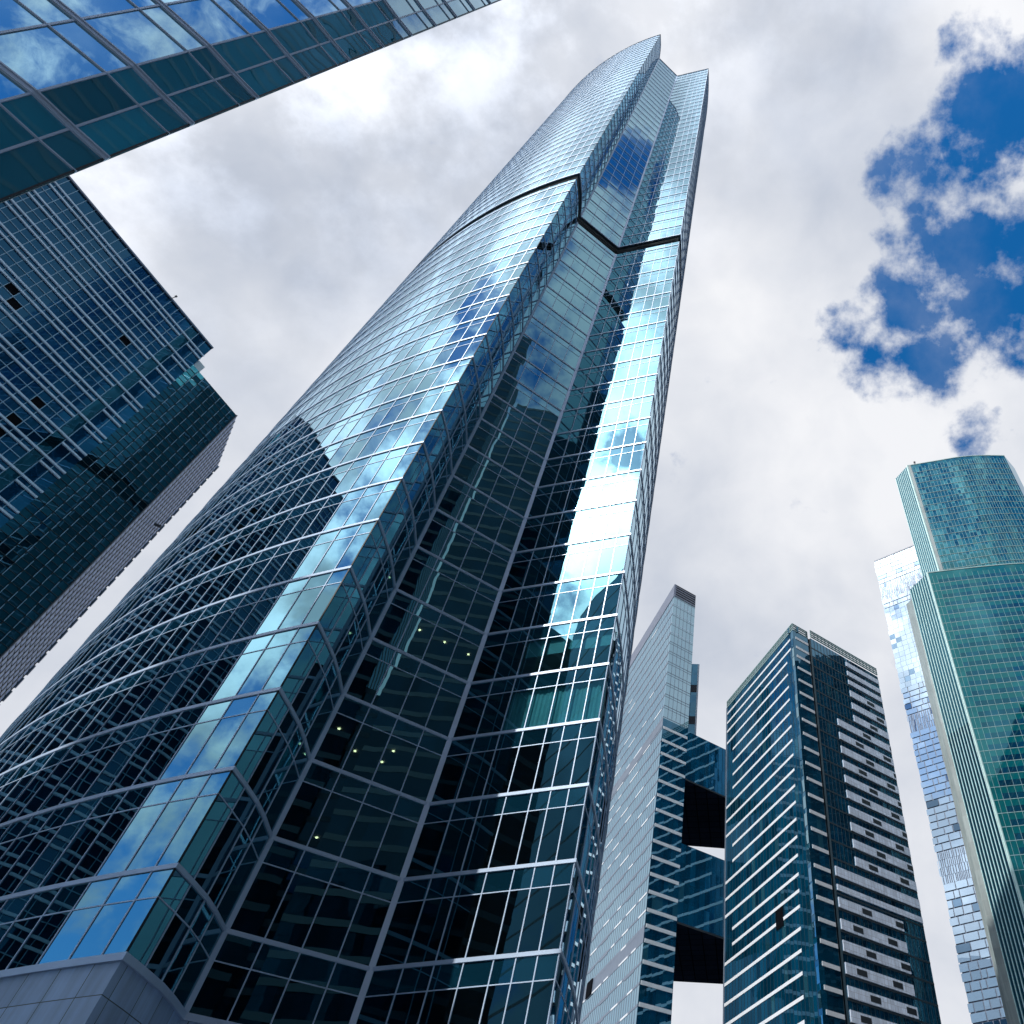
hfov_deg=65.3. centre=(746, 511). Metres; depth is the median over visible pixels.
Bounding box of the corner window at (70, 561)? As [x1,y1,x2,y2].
[65,557,76,566]
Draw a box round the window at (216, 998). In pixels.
[189,934,261,1019]
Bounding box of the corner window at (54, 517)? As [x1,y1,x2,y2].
[49,513,60,523]
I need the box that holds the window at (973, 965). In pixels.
[968,961,978,970]
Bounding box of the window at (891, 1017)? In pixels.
[889,1011,894,1022]
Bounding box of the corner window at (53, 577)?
[48,573,60,583]
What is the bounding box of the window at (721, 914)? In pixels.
[719,896,723,916]
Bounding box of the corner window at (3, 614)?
[0,609,8,619]
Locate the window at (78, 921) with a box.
[38,877,118,963]
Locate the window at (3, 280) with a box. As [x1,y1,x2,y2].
[0,272,9,284]
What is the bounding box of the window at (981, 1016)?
[970,1011,986,1022]
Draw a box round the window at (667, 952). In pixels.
[664,949,669,971]
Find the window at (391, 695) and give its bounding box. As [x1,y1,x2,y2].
[372,651,419,714]
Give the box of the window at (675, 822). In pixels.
[673,819,677,834]
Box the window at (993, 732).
[989,727,997,737]
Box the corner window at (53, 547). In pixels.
[49,543,60,552]
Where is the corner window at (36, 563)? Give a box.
[31,559,43,570]
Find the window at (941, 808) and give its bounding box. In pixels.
[934,804,947,812]
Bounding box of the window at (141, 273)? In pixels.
[134,267,148,280]
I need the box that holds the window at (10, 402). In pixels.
[4,397,19,410]
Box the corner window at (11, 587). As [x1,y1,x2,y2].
[6,583,18,593]
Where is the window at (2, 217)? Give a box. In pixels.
[0,211,7,222]
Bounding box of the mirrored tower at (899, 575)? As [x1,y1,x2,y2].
[874,544,1006,1023]
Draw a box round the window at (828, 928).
[826,924,831,946]
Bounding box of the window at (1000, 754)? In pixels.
[996,749,1005,760]
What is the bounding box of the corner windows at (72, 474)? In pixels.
[0,365,235,574]
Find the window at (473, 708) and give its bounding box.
[453,682,491,736]
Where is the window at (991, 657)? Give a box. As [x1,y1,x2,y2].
[987,654,996,663]
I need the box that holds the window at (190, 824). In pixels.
[157,771,229,865]
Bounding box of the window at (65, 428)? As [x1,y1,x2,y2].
[60,424,74,436]
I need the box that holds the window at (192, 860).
[180,772,243,877]
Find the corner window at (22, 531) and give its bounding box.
[17,526,28,536]
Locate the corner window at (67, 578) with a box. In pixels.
[63,574,73,584]
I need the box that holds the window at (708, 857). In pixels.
[705,853,710,872]
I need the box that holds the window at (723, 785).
[721,783,724,795]
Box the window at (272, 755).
[248,710,296,797]
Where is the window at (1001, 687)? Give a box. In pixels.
[997,683,1006,692]
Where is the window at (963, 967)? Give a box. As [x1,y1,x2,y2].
[959,963,968,972]
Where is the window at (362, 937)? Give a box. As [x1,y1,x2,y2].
[339,872,397,965]
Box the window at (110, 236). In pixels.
[102,230,118,243]
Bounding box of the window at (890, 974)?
[887,966,893,977]
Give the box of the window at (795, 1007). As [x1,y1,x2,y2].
[794,1005,797,1023]
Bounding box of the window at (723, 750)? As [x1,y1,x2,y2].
[722,748,725,760]
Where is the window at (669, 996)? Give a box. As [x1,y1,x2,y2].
[666,992,672,1015]
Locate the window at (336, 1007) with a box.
[314,963,366,1023]
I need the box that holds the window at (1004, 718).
[1000,714,1009,724]
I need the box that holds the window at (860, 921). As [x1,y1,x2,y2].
[858,915,863,926]
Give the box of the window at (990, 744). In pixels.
[986,739,994,749]
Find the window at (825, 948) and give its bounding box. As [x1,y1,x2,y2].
[822,944,829,968]
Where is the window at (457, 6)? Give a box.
[448,0,472,17]
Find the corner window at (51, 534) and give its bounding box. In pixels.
[46,531,57,540]
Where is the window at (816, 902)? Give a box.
[814,898,819,921]
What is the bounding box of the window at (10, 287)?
[4,282,19,295]
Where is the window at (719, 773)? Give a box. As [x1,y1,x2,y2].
[717,769,721,782]
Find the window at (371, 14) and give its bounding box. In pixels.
[354,1,394,26]
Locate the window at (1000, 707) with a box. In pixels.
[996,704,1005,714]
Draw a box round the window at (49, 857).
[14,797,101,892]
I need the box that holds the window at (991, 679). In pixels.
[986,674,995,683]
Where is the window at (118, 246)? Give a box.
[110,239,125,252]
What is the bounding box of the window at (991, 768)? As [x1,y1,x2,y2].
[987,763,995,773]
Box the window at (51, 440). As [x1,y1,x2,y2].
[44,434,60,448]
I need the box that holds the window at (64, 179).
[56,177,68,183]
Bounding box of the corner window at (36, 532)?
[32,528,43,538]
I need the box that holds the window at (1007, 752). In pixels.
[1003,749,1013,759]
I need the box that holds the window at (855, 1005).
[853,999,858,1011]
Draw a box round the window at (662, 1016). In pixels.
[660,1013,665,1023]
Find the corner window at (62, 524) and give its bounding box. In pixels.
[58,520,68,529]
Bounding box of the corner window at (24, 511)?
[20,508,32,518]
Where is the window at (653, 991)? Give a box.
[649,988,655,1010]
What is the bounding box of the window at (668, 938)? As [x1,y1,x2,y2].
[665,934,670,949]
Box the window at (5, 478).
[0,471,14,486]
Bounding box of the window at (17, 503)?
[10,497,26,511]
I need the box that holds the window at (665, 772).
[662,770,667,783]
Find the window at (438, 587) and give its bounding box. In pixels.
[420,559,458,610]
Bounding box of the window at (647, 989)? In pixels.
[644,986,650,1008]
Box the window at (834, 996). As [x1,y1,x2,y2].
[832,993,838,1018]
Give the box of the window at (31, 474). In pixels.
[24,468,39,481]
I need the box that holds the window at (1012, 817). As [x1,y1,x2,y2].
[1008,812,1017,825]
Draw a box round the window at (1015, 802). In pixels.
[1011,798,1021,811]
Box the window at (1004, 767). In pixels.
[999,761,1009,772]
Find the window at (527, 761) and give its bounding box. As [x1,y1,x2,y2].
[509,728,545,791]
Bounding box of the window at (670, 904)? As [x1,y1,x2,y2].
[667,900,672,919]
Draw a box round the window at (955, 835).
[949,831,960,839]
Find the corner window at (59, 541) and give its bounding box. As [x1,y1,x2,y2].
[55,537,66,547]
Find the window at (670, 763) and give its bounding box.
[668,758,672,772]
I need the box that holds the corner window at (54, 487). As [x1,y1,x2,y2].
[49,483,61,493]
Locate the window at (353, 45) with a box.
[335,30,381,60]
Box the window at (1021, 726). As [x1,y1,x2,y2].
[1018,724,1023,734]
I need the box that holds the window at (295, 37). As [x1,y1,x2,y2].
[271,20,328,52]
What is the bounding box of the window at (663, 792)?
[661,784,666,795]
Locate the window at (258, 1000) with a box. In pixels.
[228,943,298,1023]
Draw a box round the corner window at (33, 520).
[29,516,40,526]
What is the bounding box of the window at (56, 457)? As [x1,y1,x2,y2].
[48,450,62,462]
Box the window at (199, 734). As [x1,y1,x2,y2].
[159,700,231,779]
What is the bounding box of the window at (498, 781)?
[484,731,522,794]
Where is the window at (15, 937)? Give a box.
[0,888,59,969]
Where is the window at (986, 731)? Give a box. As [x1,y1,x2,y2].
[982,728,990,738]
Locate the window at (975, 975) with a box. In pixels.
[971,970,980,979]
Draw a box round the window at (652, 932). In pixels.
[649,929,654,944]
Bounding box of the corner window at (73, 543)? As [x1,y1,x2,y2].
[69,539,79,549]
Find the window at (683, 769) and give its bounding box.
[681,764,685,778]
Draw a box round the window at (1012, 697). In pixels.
[1008,692,1017,701]
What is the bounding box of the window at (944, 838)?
[937,834,948,842]
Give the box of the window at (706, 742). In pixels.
[705,740,708,752]
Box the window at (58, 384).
[53,381,67,392]
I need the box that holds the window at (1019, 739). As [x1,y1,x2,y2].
[1015,736,1023,746]
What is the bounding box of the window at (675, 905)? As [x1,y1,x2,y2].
[672,902,677,920]
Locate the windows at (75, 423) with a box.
[0,182,210,527]
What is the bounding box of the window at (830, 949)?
[828,946,834,969]
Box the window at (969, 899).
[962,895,976,904]
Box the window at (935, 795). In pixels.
[932,790,944,798]
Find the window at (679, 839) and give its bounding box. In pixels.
[676,835,681,852]
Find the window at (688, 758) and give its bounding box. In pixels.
[686,755,690,767]
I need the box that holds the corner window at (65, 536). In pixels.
[60,532,71,542]
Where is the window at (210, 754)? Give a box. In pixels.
[187,695,256,773]
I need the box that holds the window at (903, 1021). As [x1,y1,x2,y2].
[899,1014,904,1023]
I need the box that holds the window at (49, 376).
[43,371,57,383]
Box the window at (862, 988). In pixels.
[861,979,866,990]
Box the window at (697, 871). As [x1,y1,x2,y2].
[695,868,699,888]
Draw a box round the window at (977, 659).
[973,656,981,664]
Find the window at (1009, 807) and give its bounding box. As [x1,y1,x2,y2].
[1004,799,1013,811]
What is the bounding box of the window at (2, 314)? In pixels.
[0,309,6,318]
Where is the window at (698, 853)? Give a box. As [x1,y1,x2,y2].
[696,849,700,869]
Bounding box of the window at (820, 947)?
[817,942,823,966]
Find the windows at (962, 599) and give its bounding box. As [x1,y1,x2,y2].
[929,567,1023,840]
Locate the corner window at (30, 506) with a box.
[26,503,38,513]
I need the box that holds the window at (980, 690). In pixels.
[976,685,984,694]
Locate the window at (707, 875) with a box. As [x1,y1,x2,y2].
[705,871,709,891]
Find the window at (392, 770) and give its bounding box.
[373,720,422,790]
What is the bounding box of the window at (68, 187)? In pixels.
[59,181,77,194]
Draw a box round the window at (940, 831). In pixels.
[931,828,944,836]
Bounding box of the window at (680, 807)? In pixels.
[678,805,683,821]
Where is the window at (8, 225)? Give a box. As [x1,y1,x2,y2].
[3,221,17,233]
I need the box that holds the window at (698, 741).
[696,736,700,748]
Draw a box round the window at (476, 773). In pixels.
[457,735,498,798]
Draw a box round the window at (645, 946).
[641,942,648,964]
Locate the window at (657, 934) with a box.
[654,931,659,946]
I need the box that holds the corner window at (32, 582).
[28,578,39,588]
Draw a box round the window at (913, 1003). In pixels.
[910,995,915,1006]
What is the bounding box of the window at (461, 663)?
[447,625,482,680]
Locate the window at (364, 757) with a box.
[342,708,396,779]
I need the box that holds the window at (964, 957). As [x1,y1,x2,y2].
[957,952,969,962]
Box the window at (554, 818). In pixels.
[537,789,568,861]
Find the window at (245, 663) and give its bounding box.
[211,634,272,700]
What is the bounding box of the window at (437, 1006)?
[419,963,462,1023]
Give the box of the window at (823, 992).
[821,989,827,1014]
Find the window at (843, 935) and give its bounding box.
[840,928,845,948]
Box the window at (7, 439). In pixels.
[0,434,16,447]
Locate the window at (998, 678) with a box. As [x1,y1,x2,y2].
[994,673,1002,682]
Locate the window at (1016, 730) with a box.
[1011,724,1021,735]
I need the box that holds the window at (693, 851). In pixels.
[691,847,695,867]
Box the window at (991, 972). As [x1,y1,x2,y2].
[987,967,994,976]
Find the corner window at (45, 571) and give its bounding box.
[40,567,51,576]
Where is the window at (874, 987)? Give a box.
[871,983,876,993]
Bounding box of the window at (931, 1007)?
[928,1000,936,1023]
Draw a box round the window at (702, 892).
[699,889,704,909]
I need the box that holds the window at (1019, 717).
[1015,713,1023,723]
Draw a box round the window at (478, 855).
[462,796,505,870]
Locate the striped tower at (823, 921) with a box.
[723,623,940,1023]
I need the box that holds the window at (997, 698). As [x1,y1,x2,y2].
[993,694,1002,703]
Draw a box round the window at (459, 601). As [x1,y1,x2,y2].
[443,571,479,621]
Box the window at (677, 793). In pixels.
[675,789,679,804]
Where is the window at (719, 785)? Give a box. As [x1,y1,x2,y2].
[717,781,721,793]
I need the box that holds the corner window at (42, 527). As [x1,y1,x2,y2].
[38,523,49,533]
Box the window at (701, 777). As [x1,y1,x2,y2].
[699,773,703,785]
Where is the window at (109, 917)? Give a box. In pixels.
[70,872,149,958]
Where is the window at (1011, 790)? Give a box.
[1007,786,1017,798]
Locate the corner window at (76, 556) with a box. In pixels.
[72,552,82,561]
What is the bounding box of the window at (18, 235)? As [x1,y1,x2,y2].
[13,232,27,243]
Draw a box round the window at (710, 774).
[708,765,712,778]
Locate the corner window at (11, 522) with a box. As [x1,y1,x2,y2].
[7,519,20,529]
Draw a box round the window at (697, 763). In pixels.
[695,759,699,772]
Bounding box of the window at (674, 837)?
[672,834,676,850]
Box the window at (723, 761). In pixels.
[722,759,725,772]
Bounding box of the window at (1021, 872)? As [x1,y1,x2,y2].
[1019,870,1023,884]
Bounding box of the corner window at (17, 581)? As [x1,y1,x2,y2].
[12,577,24,587]
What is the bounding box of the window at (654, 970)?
[651,967,657,988]
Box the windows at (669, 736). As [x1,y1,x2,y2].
[580,596,694,1023]
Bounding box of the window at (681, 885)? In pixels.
[678,881,683,902]
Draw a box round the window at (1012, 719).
[1007,714,1017,724]
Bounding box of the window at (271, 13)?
[238,0,309,28]
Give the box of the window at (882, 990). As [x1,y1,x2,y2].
[881,986,886,997]
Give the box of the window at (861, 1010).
[858,1001,863,1012]
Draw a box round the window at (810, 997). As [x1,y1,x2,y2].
[809,995,813,1020]
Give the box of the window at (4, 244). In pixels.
[0,239,12,251]
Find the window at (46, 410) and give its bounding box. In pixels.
[41,405,55,417]
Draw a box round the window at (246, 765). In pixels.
[236,693,287,781]
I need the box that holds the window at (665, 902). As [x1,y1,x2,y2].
[662,899,667,917]
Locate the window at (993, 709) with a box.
[989,705,998,714]
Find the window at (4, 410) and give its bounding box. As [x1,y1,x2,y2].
[0,403,11,416]
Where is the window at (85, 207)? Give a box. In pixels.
[77,201,93,214]
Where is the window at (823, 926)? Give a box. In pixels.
[821,922,827,945]
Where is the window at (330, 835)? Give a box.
[308,774,369,856]
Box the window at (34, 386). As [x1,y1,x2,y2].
[28,381,43,393]
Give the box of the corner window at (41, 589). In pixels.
[37,585,48,595]
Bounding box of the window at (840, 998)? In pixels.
[837,994,843,1019]
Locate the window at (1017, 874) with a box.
[1014,870,1022,884]
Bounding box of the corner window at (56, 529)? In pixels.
[52,525,63,535]
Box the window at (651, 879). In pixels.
[648,876,653,894]
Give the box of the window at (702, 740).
[701,738,704,750]
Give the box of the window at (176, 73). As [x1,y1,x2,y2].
[139,48,229,94]
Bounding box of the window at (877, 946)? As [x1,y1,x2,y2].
[875,942,880,952]
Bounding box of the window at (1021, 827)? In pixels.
[1019,825,1023,838]
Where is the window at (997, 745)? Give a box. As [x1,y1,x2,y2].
[992,738,1001,748]
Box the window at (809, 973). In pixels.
[807,971,811,995]
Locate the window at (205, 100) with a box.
[169,76,254,123]
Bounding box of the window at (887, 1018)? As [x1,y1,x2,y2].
[884,1009,889,1020]
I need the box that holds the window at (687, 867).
[685,864,690,884]
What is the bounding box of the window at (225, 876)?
[209,806,261,907]
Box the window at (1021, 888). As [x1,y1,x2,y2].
[1019,886,1023,900]
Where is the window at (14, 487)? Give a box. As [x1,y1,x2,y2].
[6,481,23,495]
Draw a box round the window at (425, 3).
[418,0,443,8]
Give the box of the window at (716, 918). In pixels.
[714,914,718,934]
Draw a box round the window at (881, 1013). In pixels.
[879,1007,884,1019]
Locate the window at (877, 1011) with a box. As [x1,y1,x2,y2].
[874,1006,879,1017]
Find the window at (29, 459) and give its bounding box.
[21,452,38,466]
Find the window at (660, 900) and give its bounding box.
[657,897,662,916]
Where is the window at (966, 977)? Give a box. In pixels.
[961,972,970,981]
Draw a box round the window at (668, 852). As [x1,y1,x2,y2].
[666,848,670,864]
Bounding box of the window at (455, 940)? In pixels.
[437,873,485,959]
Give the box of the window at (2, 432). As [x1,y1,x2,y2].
[0,427,5,436]
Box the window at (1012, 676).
[1008,672,1016,680]
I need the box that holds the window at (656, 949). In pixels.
[652,946,658,967]
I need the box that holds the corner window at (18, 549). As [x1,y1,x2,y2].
[13,545,25,555]
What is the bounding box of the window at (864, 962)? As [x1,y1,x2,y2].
[863,959,868,969]
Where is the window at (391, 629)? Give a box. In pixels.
[375,592,416,647]
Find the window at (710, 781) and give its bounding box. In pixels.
[708,777,712,789]
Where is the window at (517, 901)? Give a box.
[496,867,533,954]
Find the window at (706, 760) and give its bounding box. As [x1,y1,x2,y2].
[704,751,708,764]
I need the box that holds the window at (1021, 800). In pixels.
[1018,798,1023,810]
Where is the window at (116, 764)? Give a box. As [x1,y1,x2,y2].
[84,718,157,797]
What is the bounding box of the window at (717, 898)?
[714,895,719,915]
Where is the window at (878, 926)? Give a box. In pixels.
[877,922,882,933]
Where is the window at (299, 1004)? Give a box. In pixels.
[272,953,334,1023]
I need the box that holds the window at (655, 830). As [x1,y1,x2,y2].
[652,826,657,843]
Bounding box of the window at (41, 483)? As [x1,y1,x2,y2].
[34,477,50,490]
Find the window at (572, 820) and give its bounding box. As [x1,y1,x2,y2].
[557,786,586,859]
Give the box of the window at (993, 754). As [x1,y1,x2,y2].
[989,750,997,761]
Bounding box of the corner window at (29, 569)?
[25,565,37,575]
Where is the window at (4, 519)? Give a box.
[0,511,9,525]
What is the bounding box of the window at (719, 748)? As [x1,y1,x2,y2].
[718,746,721,758]
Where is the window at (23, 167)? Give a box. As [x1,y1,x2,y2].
[0,130,103,202]
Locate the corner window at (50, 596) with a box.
[46,592,57,602]
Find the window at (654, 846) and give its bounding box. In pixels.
[651,842,656,859]
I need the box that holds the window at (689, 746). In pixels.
[687,743,691,755]
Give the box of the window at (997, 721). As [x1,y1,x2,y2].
[992,715,1001,725]
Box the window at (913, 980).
[911,974,918,996]
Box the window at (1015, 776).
[1010,772,1020,784]
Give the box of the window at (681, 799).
[679,791,683,806]
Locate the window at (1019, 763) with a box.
[1014,760,1023,771]
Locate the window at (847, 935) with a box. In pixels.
[845,931,850,941]
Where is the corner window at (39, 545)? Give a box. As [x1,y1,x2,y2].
[34,541,46,551]
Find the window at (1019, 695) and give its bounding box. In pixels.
[1015,691,1023,701]
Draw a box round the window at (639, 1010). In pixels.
[636,1007,642,1023]
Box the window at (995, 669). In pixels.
[990,663,999,672]
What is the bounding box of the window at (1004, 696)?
[1000,693,1010,702]
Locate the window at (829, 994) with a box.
[826,991,832,1016]
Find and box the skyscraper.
[0,34,708,1023]
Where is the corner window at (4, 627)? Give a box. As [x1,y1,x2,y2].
[0,622,11,633]
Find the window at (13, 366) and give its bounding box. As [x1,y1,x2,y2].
[7,361,23,374]
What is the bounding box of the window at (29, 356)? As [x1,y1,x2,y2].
[23,352,38,364]
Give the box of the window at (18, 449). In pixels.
[11,444,26,456]
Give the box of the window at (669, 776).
[667,772,671,786]
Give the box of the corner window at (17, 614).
[11,609,24,620]
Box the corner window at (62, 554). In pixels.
[57,550,68,560]
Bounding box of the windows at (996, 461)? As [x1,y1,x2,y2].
[909,458,1023,568]
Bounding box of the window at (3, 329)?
[0,322,8,334]
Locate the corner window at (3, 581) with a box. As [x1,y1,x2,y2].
[0,576,9,586]
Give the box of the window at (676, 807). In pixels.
[674,804,678,819]
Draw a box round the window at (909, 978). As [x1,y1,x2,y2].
[907,973,912,984]
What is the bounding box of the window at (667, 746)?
[665,743,669,756]
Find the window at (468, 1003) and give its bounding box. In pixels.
[449,960,492,1023]
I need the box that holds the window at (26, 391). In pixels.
[20,386,35,399]
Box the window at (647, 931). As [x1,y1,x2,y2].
[644,928,649,943]
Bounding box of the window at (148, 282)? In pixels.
[141,276,156,288]
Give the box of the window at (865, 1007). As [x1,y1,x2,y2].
[863,1002,869,1014]
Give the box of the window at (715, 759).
[713,755,717,767]
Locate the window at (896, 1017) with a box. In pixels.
[894,1012,899,1023]
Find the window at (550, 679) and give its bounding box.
[535,672,558,687]
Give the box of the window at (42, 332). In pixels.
[36,328,51,339]
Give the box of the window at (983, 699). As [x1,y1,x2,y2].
[979,695,987,704]
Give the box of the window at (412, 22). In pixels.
[401,11,433,35]
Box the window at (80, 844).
[40,791,126,886]
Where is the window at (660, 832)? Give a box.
[657,828,662,845]
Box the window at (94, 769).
[61,725,134,803]
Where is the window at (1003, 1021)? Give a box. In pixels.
[1000,1019,1006,1023]
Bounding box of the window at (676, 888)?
[673,884,678,902]
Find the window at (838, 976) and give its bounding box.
[835,971,842,995]
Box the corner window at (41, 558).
[37,554,48,564]
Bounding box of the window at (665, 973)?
[662,970,668,991]
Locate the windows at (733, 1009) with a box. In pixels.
[724,630,936,1023]
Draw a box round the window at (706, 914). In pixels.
[704,911,708,931]
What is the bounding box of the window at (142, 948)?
[129,870,189,965]
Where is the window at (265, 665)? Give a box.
[237,629,296,694]
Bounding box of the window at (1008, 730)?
[1003,725,1013,736]
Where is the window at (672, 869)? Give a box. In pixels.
[669,866,674,883]
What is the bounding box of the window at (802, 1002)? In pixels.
[801,999,805,1023]
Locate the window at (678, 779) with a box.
[676,775,680,790]
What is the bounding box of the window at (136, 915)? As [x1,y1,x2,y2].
[104,869,172,953]
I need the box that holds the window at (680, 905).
[677,901,682,922]
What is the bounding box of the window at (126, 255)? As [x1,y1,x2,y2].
[118,249,133,261]
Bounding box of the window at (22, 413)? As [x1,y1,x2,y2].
[14,407,30,419]
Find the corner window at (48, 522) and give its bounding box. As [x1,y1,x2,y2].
[43,518,55,528]
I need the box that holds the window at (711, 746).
[709,742,713,754]
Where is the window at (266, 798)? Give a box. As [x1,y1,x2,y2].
[259,728,302,812]
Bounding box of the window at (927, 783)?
[921,779,932,787]
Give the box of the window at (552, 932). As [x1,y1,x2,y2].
[540,863,573,949]
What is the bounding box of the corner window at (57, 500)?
[52,496,63,505]
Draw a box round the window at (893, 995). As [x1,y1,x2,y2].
[891,989,896,1000]
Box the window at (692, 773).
[690,769,694,781]
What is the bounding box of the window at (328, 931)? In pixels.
[303,862,368,956]
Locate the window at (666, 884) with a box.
[663,881,668,899]
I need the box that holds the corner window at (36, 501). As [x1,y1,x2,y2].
[32,498,44,508]
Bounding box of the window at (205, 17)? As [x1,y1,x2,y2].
[168,0,262,43]
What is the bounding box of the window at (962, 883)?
[955,879,967,888]
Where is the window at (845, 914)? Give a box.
[843,909,848,920]
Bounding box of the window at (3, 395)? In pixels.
[0,387,9,400]
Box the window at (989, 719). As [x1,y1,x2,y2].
[986,716,994,726]
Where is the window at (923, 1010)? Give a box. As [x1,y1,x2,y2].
[919,997,927,1020]
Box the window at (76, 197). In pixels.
[68,191,85,204]
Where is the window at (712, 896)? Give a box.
[709,893,714,913]
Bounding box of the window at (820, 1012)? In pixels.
[817,989,822,1015]
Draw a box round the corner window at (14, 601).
[8,596,21,607]
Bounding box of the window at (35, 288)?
[30,285,43,297]
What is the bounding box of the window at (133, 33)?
[85,7,203,63]
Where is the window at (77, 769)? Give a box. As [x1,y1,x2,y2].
[39,731,112,810]
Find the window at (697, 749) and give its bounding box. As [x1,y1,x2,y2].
[696,747,699,760]
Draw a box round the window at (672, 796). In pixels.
[670,787,675,802]
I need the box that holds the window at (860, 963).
[858,956,863,967]
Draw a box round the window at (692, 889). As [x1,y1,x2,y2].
[689,885,694,906]
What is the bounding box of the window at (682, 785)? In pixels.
[680,777,684,791]
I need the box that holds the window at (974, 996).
[967,991,982,1001]
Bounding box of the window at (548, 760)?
[534,726,563,788]
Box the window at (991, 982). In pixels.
[986,977,997,986]
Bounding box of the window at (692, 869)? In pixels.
[690,866,695,886]
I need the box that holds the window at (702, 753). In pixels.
[700,749,704,761]
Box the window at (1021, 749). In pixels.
[1019,747,1023,758]
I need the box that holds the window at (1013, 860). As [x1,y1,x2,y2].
[1010,856,1017,869]
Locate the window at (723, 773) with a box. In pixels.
[722,771,725,783]
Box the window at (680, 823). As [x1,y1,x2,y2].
[677,820,682,836]
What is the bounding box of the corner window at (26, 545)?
[20,539,31,549]
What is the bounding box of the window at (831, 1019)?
[828,1016,834,1023]
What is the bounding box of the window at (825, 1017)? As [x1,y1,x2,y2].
[823,1014,828,1023]
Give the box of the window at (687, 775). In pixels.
[685,767,689,779]
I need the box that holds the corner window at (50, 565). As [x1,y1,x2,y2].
[46,561,57,570]
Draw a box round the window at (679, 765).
[677,762,681,776]
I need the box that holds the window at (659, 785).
[656,782,661,797]
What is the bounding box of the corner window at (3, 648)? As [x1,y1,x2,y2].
[0,643,7,653]
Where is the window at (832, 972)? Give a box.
[830,969,836,993]
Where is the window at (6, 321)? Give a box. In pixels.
[0,316,16,329]
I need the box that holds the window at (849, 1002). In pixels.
[847,996,853,1020]
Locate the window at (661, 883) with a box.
[658,879,663,897]
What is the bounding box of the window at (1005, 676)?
[1001,672,1010,681]
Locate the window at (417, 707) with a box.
[400,663,443,726]
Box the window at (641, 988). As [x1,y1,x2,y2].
[638,985,644,1007]
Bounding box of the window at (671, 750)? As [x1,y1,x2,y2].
[669,745,673,759]
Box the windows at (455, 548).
[0,35,707,1023]
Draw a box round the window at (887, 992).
[886,987,891,998]
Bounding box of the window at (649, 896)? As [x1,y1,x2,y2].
[646,893,652,912]
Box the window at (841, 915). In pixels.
[838,906,843,927]
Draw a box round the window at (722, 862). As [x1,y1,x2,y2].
[720,859,724,877]
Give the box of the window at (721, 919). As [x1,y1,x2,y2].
[719,916,723,936]
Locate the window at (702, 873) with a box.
[700,870,704,889]
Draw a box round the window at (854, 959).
[853,957,858,965]
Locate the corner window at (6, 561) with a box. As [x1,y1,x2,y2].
[0,556,13,567]
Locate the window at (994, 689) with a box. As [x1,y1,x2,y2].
[989,684,998,693]
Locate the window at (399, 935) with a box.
[376,879,429,965]
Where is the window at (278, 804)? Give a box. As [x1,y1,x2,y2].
[266,742,307,830]
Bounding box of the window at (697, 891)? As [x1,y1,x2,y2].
[694,887,699,907]
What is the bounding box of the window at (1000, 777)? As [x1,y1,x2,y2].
[996,774,1005,785]
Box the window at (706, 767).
[704,763,708,775]
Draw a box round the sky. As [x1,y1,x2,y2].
[0,0,1023,1023]
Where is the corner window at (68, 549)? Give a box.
[63,545,74,554]
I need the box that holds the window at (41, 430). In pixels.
[35,426,49,438]
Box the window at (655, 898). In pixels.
[652,895,657,914]
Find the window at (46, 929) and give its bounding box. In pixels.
[8,882,89,968]
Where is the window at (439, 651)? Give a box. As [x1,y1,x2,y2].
[423,614,462,670]
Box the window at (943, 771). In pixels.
[940,768,946,774]
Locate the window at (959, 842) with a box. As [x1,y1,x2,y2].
[951,838,963,847]
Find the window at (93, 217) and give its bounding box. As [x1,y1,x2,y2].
[85,211,102,223]
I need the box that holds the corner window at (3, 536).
[0,530,7,540]
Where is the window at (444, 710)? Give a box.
[426,675,465,736]
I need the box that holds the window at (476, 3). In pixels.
[469,0,488,10]
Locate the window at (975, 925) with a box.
[965,921,979,931]
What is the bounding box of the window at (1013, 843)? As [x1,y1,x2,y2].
[1010,841,1019,854]
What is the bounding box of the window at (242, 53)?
[213,32,283,71]
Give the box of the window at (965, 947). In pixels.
[956,943,970,952]
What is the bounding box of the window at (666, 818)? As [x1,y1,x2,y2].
[663,815,668,831]
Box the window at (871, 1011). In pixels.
[869,1004,874,1016]
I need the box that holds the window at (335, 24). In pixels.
[317,9,364,38]
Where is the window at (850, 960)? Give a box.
[848,953,853,964]
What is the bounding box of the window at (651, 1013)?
[648,1010,654,1023]
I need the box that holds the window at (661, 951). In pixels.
[658,947,664,969]
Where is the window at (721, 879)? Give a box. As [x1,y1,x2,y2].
[720,877,723,896]
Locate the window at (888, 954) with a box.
[885,945,889,955]
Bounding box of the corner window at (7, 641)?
[1,636,13,646]
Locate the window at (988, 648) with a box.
[984,645,993,653]
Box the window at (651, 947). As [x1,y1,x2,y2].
[647,944,653,966]
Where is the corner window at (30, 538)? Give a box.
[25,534,37,544]
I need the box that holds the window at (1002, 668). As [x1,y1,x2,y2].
[997,663,1006,671]
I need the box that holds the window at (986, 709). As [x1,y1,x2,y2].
[982,705,990,715]
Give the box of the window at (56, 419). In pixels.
[50,414,64,426]
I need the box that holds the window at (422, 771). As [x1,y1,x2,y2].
[401,731,446,800]
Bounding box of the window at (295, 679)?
[282,626,324,702]
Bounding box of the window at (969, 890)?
[959,886,973,895]
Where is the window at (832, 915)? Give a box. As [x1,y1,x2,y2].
[829,904,835,927]
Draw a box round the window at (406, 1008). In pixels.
[387,966,432,1023]
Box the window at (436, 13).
[426,4,455,24]
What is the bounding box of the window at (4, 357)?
[0,351,13,364]
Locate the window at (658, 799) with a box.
[655,796,660,812]
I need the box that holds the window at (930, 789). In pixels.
[923,786,934,794]
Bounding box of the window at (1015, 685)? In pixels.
[1011,681,1020,691]
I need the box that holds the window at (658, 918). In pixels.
[655,915,661,931]
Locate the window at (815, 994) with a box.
[813,992,817,1017]

